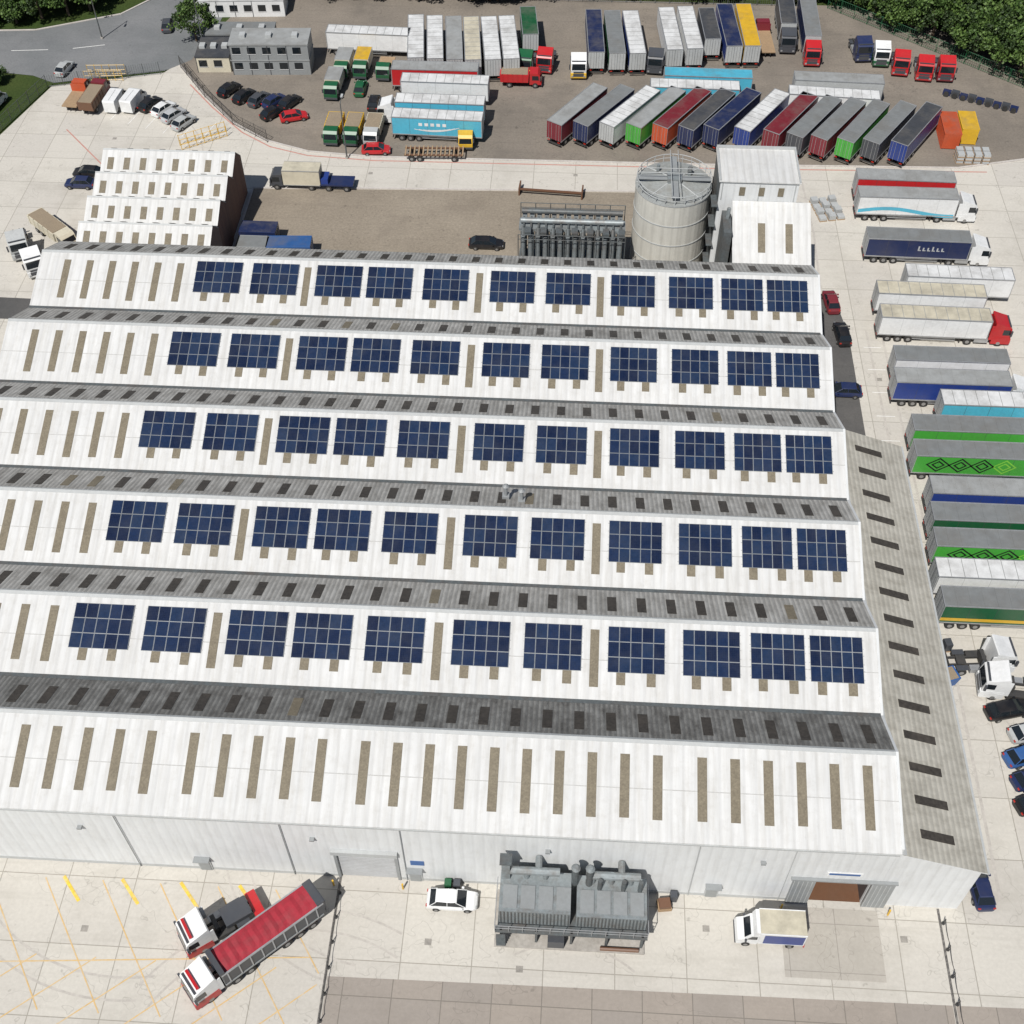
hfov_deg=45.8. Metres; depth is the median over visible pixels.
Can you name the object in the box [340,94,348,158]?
street lamp
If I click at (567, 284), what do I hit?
solar panel array
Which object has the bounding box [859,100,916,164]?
semi trailer
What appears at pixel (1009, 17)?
broadleaf tree
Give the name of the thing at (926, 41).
boundary fence
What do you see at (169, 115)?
parked car
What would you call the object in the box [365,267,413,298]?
solar panel array
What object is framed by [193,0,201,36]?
street lamp
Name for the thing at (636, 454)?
solar panel array
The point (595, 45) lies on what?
semi trailer
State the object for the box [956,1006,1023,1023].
concrete apron
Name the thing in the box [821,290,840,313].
parked car
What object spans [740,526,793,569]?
solar panel array
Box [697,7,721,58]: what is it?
semi trailer
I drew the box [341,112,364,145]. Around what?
tipper truck
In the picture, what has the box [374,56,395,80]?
recovery truck
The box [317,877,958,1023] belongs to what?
drainage channel
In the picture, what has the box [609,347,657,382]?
solar panel array
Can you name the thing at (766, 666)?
solar panel array
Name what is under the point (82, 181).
parked car
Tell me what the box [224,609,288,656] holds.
solar panel array
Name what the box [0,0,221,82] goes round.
access road
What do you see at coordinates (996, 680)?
tractor unit
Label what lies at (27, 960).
parking bay marking
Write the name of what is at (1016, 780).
parked car
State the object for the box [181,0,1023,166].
asphalt lorry yard
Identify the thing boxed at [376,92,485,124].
articulated lorry
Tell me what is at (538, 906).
filter plant
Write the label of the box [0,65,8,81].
broadleaf tree
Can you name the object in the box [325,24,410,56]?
semi trailer
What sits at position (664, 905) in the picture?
pallet stack
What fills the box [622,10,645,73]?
semi trailer
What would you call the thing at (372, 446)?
solar panel array
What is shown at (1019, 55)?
broadleaf tree
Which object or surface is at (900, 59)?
tractor unit
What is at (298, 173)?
box truck
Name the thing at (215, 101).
palisade fence
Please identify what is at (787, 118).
semi trailer
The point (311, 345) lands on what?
solar panel array
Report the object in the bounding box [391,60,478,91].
semi trailer
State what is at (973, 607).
semi trailer
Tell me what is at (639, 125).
semi trailer
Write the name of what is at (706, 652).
solar panel array
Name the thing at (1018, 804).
parked car
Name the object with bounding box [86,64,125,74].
yellow barrier
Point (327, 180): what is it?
pickup truck
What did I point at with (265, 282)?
solar panel array
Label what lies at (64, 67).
parked car
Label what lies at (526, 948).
tyre marks
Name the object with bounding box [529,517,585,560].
solar panel array
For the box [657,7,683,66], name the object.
semi trailer
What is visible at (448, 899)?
parked car
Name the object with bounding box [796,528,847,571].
solar panel array
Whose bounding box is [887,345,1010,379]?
semi trailer
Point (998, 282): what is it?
semi trailer
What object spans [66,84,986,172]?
painted line
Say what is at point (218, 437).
solar panel array
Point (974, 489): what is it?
semi trailer
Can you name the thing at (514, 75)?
tipper truck
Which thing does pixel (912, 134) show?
semi trailer
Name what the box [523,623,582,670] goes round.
solar panel array
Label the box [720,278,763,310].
solar panel array
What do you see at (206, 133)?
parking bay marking
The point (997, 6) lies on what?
broadleaf tree
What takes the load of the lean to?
on the concrete yard at (44, 153)
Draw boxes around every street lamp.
[91,0,103,38]
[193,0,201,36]
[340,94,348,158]
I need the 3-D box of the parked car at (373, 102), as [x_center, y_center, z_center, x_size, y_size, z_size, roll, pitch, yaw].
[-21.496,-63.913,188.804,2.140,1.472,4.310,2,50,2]
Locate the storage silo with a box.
[629,150,713,261]
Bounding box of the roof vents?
[502,484,524,502]
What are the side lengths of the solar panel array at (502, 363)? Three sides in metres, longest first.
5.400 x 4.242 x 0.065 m
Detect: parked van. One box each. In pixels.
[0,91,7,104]
[102,88,126,112]
[119,88,146,112]
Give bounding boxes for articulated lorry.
[177,879,328,1009]
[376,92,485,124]
[774,0,798,52]
[796,0,822,65]
[853,185,977,223]
[861,226,991,265]
[874,303,1013,345]
[887,367,1023,406]
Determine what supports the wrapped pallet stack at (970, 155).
on the asphalt lorry yard at (517, 115)
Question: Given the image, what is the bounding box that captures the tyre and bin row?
[942,88,1018,113]
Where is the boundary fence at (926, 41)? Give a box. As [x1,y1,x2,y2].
[827,0,1023,86]
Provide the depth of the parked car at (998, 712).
117.88 m
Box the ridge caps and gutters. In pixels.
[0,249,904,850]
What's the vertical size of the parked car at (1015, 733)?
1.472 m
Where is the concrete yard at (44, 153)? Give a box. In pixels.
[0,65,1023,1023]
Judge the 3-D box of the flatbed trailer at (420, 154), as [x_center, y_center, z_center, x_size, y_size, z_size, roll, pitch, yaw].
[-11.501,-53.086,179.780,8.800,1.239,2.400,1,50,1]
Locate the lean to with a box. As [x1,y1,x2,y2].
[845,430,989,908]
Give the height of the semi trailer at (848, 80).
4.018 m
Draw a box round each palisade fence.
[0,62,160,130]
[178,56,267,142]
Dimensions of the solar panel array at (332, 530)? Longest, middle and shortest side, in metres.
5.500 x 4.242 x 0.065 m
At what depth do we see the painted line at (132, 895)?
107.75 m
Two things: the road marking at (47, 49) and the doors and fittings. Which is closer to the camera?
the doors and fittings
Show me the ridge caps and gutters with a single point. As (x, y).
(460, 611)
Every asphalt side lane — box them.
[0,297,30,318]
[821,299,865,435]
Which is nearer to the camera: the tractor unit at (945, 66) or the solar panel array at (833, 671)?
the solar panel array at (833, 671)
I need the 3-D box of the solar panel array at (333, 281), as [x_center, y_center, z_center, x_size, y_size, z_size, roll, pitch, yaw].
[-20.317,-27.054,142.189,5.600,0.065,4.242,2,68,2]
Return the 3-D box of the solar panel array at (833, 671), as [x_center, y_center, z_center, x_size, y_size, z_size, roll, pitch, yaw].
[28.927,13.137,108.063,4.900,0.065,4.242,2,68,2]
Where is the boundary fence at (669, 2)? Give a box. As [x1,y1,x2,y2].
[539,0,816,5]
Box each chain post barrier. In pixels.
[318,888,341,1022]
[941,919,963,1023]
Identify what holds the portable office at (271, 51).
on the asphalt lorry yard at (517, 115)
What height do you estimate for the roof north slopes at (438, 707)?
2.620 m
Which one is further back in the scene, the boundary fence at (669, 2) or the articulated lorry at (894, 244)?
the boundary fence at (669, 2)
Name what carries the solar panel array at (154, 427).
on the roof south slopes at (164, 796)
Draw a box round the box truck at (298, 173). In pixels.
[269,161,321,190]
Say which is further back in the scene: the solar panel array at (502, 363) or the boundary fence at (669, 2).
the boundary fence at (669, 2)
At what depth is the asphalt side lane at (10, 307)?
158.98 m
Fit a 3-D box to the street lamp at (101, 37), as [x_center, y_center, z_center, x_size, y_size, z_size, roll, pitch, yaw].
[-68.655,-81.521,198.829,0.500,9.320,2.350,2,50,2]
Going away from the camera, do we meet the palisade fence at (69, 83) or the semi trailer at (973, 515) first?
the semi trailer at (973, 515)
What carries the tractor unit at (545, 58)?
on the asphalt lorry yard at (517, 115)
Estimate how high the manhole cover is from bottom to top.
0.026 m
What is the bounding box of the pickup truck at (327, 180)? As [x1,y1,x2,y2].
[320,171,354,191]
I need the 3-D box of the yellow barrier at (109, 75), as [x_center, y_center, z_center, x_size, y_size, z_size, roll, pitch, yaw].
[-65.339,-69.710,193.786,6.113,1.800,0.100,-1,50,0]
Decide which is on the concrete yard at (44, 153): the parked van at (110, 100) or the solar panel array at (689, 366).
the parked van at (110, 100)
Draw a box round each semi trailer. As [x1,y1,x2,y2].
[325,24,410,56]
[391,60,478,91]
[391,107,483,141]
[400,72,489,101]
[407,14,424,60]
[427,15,443,60]
[445,16,462,61]
[463,16,481,74]
[480,16,500,79]
[498,15,519,68]
[520,6,538,52]
[547,82,607,145]
[573,84,634,146]
[585,9,604,71]
[598,85,660,147]
[603,10,625,73]
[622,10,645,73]
[625,85,685,148]
[650,78,739,95]
[651,86,711,148]
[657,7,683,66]
[663,66,752,91]
[676,6,703,67]
[676,87,735,150]
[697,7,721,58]
[701,87,761,150]
[715,3,742,65]
[732,88,789,145]
[734,3,760,65]
[761,91,818,145]
[785,94,841,157]
[788,85,880,106]
[792,71,884,96]
[808,97,866,160]
[833,98,889,163]
[851,168,956,198]
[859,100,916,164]
[870,280,987,313]
[887,101,942,166]
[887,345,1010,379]
[900,263,1015,297]
[904,413,1023,449]
[906,438,1023,478]
[921,475,1023,512]
[922,501,1023,538]
[925,526,1023,564]
[928,557,1023,593]
[933,389,1023,417]
[934,585,1023,629]
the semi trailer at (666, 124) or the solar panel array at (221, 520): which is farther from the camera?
the semi trailer at (666, 124)
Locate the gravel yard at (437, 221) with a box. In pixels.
[235,189,702,261]
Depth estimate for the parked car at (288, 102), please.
188.29 m
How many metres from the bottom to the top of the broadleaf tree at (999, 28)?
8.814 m
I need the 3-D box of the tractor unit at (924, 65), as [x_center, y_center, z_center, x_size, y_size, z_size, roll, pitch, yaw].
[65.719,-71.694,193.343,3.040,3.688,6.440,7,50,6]
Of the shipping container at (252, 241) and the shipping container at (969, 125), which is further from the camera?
the shipping container at (969, 125)
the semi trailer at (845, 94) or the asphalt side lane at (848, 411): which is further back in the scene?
the semi trailer at (845, 94)
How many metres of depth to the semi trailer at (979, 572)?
125.42 m
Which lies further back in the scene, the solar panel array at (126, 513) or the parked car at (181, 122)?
the parked car at (181, 122)
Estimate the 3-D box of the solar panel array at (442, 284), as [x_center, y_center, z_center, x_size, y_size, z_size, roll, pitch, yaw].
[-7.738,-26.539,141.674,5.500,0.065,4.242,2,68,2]
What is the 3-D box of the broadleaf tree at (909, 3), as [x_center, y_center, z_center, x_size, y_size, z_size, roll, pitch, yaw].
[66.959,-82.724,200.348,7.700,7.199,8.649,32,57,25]
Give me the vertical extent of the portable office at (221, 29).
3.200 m
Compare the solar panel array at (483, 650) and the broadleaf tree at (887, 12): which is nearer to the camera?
the solar panel array at (483, 650)
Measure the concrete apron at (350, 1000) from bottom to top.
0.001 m
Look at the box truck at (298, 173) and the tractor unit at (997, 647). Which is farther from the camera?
the box truck at (298, 173)
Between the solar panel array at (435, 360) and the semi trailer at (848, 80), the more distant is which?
the semi trailer at (848, 80)
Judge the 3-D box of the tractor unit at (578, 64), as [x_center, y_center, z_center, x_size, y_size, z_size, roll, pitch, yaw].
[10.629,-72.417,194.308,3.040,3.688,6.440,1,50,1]
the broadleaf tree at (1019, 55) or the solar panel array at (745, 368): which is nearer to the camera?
the solar panel array at (745, 368)
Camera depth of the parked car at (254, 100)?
188.67 m
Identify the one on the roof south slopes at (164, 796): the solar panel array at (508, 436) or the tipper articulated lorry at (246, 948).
the solar panel array at (508, 436)
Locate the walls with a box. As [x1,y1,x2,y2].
[0,808,899,903]
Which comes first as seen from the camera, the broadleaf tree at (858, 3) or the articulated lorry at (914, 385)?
the articulated lorry at (914, 385)
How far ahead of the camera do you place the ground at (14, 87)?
206.85 m
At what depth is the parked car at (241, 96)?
189.36 m
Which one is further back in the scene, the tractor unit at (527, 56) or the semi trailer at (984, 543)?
the tractor unit at (527, 56)
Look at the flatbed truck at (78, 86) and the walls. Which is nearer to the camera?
the walls
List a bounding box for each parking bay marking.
[0,877,318,1023]
[110,109,894,440]
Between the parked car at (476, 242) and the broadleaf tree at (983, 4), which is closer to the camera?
the parked car at (476, 242)
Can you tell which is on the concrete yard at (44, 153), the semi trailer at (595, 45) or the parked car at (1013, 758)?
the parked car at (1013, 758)
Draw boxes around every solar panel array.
[68,602,135,649]
[105,500,167,542]
[138,410,195,448]
[140,606,207,652]
[166,331,221,366]
[173,503,234,545]
[192,261,243,293]
[202,413,259,451]
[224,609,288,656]
[226,333,280,368]
[248,263,299,294]
[251,506,310,548]
[274,415,330,453]
[291,612,353,659]
[295,336,347,370]
[313,508,372,550]
[314,265,363,297]
[333,418,386,456]
[350,338,400,372]
[363,615,426,663]
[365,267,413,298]
[381,511,439,553]
[396,420,450,458]
[410,340,459,374]
[421,268,468,300]
[449,619,510,667]
[461,514,518,557]
[471,423,525,461]
[481,342,530,377]
[488,271,535,303]
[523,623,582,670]
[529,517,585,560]
[535,425,587,464]
[540,344,589,379]
[544,272,591,304]
[606,626,665,674]
[607,520,662,563]
[608,428,659,467]
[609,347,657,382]
[610,275,655,307]
[668,276,713,309]
[671,349,719,384]
[674,430,725,469]
[677,523,732,566]
[682,630,740,677]
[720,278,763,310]
[726,351,772,386]
[733,433,782,471]
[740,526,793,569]
[749,633,805,680]
[766,280,808,312]
[774,352,819,388]
[784,435,833,473]
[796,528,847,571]
[808,635,865,683]
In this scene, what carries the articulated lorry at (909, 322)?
on the concrete yard at (44, 153)
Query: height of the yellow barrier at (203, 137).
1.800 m
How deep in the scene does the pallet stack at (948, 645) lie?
123.08 m
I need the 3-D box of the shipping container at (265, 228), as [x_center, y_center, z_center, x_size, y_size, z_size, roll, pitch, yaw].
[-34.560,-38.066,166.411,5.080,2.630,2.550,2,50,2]
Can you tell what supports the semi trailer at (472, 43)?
on the asphalt lorry yard at (517, 115)
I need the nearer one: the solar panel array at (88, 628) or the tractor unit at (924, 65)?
the solar panel array at (88, 628)
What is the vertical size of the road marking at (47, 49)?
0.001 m
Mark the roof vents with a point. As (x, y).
(506, 495)
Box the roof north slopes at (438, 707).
[0,241,894,749]
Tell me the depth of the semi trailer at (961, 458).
136.51 m
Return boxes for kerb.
[0,0,1023,246]
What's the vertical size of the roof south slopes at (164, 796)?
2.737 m
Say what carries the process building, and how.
on the concrete yard at (44, 153)
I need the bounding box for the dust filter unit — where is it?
[518,202,625,258]
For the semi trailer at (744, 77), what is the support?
on the asphalt lorry yard at (517, 115)
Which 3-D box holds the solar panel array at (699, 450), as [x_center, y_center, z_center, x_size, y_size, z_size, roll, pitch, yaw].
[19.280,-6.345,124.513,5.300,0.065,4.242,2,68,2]
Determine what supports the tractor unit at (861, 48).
on the asphalt lorry yard at (517, 115)
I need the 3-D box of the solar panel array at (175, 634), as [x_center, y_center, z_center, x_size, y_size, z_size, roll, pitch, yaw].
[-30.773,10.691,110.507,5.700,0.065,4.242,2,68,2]
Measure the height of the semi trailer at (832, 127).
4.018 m
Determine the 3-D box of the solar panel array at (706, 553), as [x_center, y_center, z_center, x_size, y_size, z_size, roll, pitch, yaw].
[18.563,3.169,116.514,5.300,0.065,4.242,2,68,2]
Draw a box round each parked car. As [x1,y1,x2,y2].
[54,60,74,76]
[64,175,93,189]
[72,165,100,177]
[137,95,162,112]
[150,100,176,117]
[160,107,186,123]
[161,18,173,32]
[170,113,196,131]
[216,81,240,97]
[231,88,256,104]
[246,91,270,108]
[259,105,285,121]
[261,93,285,108]
[278,94,301,109]
[279,109,308,123]
[353,80,367,96]
[361,142,390,155]
[367,94,380,111]
[426,886,477,912]
[468,235,503,250]
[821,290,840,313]
[832,321,851,346]
[834,381,862,399]
[970,873,995,911]
[983,696,1023,722]
[1002,745,1023,769]
[1007,724,1023,745]
[1009,771,1023,792]
[1012,796,1023,816]
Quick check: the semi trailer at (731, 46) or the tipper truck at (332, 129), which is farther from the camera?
the semi trailer at (731, 46)
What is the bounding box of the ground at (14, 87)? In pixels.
[0,0,967,134]
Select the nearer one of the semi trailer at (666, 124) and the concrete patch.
the concrete patch
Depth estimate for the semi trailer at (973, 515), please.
130.28 m
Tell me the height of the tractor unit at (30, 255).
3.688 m
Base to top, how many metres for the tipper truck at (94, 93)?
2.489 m
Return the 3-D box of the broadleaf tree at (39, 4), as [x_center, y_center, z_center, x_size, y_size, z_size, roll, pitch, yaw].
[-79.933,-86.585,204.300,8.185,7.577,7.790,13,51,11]
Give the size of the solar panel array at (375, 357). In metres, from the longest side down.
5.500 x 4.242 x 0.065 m
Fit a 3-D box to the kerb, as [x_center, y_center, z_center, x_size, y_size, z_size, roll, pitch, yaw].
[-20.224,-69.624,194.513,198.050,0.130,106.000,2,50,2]
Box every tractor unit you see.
[4,228,30,260]
[19,245,40,278]
[173,889,263,958]
[519,48,536,75]
[534,46,556,73]
[569,52,587,78]
[645,47,664,73]
[848,35,874,61]
[871,40,892,66]
[890,49,911,75]
[913,54,935,80]
[934,54,957,81]
[945,634,1018,675]
[975,660,1023,699]
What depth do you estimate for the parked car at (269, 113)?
186.34 m
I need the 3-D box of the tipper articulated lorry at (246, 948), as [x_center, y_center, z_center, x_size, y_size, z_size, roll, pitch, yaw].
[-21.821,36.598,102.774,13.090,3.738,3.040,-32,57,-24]
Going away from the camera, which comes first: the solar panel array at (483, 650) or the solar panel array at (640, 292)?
the solar panel array at (483, 650)
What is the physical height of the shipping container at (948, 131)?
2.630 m
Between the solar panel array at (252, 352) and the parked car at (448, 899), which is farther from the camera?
the solar panel array at (252, 352)
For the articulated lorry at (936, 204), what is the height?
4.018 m
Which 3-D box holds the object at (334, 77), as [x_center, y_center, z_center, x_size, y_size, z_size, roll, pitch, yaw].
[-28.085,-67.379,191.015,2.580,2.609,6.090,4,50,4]
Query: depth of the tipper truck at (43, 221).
166.45 m
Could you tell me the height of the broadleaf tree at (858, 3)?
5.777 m
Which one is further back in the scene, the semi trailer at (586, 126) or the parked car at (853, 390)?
the semi trailer at (586, 126)
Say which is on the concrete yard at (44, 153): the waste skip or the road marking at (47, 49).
the waste skip
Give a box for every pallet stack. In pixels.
[656,897,671,911]
[809,194,844,221]
[943,638,953,652]
[953,146,990,164]
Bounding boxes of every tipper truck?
[27,207,76,242]
[76,78,110,112]
[321,111,344,144]
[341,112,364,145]
[361,112,383,144]
[500,67,541,87]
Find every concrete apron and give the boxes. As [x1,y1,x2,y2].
[320,976,955,1023]
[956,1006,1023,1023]
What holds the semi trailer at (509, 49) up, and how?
on the asphalt lorry yard at (517, 115)
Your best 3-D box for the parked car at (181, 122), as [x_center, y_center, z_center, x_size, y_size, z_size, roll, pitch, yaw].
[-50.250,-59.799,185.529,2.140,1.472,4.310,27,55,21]
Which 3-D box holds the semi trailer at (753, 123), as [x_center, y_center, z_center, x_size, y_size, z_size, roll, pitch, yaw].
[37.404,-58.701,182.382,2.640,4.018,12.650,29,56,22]
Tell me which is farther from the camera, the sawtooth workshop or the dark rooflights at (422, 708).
the sawtooth workshop
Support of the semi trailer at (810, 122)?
on the asphalt lorry yard at (517, 115)
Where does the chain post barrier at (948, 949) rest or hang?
on the concrete yard at (44, 153)
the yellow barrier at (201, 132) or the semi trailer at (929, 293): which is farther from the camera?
the yellow barrier at (201, 132)
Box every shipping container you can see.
[236,235,268,247]
[238,220,280,236]
[266,236,313,248]
[935,111,962,148]
[957,110,979,144]
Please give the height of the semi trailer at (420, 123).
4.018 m
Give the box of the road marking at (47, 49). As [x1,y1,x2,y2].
[11,2,196,50]
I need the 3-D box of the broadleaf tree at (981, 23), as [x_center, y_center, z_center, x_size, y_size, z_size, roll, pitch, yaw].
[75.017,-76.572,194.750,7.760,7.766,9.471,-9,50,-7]
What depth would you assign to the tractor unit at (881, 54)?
194.04 m
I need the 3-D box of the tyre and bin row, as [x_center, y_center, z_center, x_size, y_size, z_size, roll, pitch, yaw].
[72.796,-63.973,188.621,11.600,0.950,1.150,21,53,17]
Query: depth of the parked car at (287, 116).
185.88 m
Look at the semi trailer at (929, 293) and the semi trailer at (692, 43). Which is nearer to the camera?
the semi trailer at (929, 293)
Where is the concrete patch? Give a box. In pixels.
[779,906,886,982]
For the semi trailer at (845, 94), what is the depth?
183.90 m
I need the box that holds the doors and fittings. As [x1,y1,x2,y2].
[76,816,898,915]
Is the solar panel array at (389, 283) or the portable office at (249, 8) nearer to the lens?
the solar panel array at (389, 283)
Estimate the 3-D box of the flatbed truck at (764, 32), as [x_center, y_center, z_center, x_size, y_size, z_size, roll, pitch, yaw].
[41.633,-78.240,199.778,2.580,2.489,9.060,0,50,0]
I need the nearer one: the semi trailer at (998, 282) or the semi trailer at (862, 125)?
the semi trailer at (998, 282)
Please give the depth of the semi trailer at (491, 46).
193.30 m
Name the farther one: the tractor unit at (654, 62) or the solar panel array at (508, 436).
the tractor unit at (654, 62)
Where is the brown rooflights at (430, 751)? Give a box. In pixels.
[0,259,875,830]
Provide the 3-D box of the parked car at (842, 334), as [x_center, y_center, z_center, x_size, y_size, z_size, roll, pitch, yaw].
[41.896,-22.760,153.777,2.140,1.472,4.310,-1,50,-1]
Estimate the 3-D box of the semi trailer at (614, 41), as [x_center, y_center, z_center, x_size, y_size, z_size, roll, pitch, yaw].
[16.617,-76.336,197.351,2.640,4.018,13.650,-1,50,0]
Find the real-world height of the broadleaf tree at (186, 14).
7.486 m
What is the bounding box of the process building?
[702,145,810,264]
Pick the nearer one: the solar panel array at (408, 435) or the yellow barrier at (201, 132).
the solar panel array at (408, 435)
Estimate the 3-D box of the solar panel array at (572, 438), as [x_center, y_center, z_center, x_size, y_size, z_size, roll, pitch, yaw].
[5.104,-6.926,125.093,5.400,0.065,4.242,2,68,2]
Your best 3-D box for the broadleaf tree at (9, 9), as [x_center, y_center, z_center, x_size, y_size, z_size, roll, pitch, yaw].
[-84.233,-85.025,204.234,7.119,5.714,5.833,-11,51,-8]
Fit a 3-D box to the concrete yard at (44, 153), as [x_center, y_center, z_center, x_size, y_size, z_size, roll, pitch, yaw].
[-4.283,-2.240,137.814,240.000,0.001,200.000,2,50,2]
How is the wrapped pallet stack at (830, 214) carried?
on the concrete yard at (44, 153)
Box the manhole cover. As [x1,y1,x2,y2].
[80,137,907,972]
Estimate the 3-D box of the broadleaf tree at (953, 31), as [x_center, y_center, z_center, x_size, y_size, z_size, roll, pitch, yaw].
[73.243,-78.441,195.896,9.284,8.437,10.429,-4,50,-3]
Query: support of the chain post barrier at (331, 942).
on the concrete yard at (44, 153)
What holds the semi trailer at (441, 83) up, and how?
on the asphalt lorry yard at (517, 115)
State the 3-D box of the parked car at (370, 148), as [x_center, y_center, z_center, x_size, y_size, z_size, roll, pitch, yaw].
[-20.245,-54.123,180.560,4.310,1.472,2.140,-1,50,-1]
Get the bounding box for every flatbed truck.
[62,78,90,109]
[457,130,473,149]
[756,18,775,54]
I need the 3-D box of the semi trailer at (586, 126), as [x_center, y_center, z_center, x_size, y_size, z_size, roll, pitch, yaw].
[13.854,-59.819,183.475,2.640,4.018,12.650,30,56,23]
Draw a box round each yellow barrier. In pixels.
[83,70,123,80]
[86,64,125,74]
[177,121,225,144]
[180,126,227,148]
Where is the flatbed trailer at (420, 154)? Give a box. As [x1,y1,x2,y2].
[404,145,463,161]
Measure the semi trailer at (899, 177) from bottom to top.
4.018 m
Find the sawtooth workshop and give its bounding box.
[76,148,247,246]
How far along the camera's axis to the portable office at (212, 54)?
195.13 m
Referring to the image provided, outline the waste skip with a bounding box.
[948,665,960,685]
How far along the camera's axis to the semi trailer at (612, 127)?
180.84 m
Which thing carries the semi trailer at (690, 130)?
on the asphalt lorry yard at (517, 115)
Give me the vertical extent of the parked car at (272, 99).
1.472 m
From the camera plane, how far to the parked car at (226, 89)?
190.65 m
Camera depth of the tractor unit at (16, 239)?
163.24 m
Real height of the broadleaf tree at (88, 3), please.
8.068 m
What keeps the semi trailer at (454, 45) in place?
on the asphalt lorry yard at (517, 115)
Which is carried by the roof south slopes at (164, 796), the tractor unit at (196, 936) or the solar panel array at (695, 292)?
the solar panel array at (695, 292)
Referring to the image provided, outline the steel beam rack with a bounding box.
[518,180,583,199]
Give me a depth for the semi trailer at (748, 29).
195.51 m
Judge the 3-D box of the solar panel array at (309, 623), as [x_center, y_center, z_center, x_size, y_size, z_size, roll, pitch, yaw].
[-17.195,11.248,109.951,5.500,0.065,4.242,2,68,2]
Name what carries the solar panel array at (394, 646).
on the roof south slopes at (164, 796)
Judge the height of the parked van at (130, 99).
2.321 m
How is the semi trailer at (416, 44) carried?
on the asphalt lorry yard at (517, 115)
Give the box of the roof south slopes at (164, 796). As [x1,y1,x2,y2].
[0,252,902,854]
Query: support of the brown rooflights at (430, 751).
on the roof south slopes at (164, 796)
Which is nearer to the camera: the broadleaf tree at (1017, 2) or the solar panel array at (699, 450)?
the solar panel array at (699, 450)
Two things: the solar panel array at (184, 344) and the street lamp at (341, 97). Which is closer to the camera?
the solar panel array at (184, 344)
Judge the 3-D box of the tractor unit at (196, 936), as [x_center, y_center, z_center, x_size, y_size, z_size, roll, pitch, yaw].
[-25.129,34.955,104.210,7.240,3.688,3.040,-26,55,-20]
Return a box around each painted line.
[63,875,246,906]
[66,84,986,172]
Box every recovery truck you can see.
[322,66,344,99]
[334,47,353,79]
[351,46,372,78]
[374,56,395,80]
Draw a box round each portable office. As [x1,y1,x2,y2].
[194,37,232,72]
[197,0,287,16]
[205,22,275,36]
[227,28,314,74]
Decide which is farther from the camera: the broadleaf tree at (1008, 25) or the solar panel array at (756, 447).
the broadleaf tree at (1008, 25)
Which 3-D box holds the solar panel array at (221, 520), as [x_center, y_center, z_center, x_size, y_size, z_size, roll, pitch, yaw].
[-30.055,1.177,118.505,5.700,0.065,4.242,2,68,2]
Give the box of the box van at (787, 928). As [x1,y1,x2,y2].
[733,908,807,947]
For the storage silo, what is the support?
on the gravel yard at (437, 221)
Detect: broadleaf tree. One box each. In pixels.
[0,0,32,23]
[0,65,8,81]
[18,0,55,18]
[44,0,82,15]
[74,0,97,10]
[166,0,218,41]
[845,0,874,9]
[862,0,893,18]
[866,0,913,28]
[892,0,937,32]
[906,0,974,40]
[941,1,998,52]
[954,10,1001,57]
[961,0,1007,20]
[979,18,1023,70]
[983,0,1008,34]
[995,2,1023,59]
[996,0,1023,47]
[999,19,1023,76]
[1001,0,1023,57]
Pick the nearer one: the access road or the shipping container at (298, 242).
the shipping container at (298, 242)
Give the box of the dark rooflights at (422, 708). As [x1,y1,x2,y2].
[0,244,876,743]
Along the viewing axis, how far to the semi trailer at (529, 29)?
197.25 m
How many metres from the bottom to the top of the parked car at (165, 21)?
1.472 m
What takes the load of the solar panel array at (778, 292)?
on the roof south slopes at (164, 796)
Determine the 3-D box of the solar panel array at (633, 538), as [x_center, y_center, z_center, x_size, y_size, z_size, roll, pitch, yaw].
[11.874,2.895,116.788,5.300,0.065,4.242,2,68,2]
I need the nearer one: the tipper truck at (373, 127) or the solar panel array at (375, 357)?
the solar panel array at (375, 357)
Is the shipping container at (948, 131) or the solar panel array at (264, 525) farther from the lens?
the shipping container at (948, 131)
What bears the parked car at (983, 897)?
on the concrete yard at (44, 153)
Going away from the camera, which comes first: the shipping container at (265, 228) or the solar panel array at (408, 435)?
the solar panel array at (408, 435)
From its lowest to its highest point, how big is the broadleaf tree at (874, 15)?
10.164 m
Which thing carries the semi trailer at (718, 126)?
on the asphalt lorry yard at (517, 115)
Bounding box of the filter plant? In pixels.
[494,853,648,954]
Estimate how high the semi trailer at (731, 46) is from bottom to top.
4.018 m
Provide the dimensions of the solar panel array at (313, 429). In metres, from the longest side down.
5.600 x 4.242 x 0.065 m
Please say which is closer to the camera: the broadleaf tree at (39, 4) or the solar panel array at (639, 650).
the solar panel array at (639, 650)
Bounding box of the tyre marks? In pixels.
[0,124,1023,1008]
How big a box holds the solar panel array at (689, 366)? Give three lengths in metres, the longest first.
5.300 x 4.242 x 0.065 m
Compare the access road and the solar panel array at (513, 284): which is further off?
the access road
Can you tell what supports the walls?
on the concrete yard at (44, 153)
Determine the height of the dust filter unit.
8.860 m
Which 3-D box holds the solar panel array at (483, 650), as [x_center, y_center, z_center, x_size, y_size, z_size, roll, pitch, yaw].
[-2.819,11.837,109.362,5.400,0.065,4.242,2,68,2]
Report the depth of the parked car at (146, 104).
187.99 m

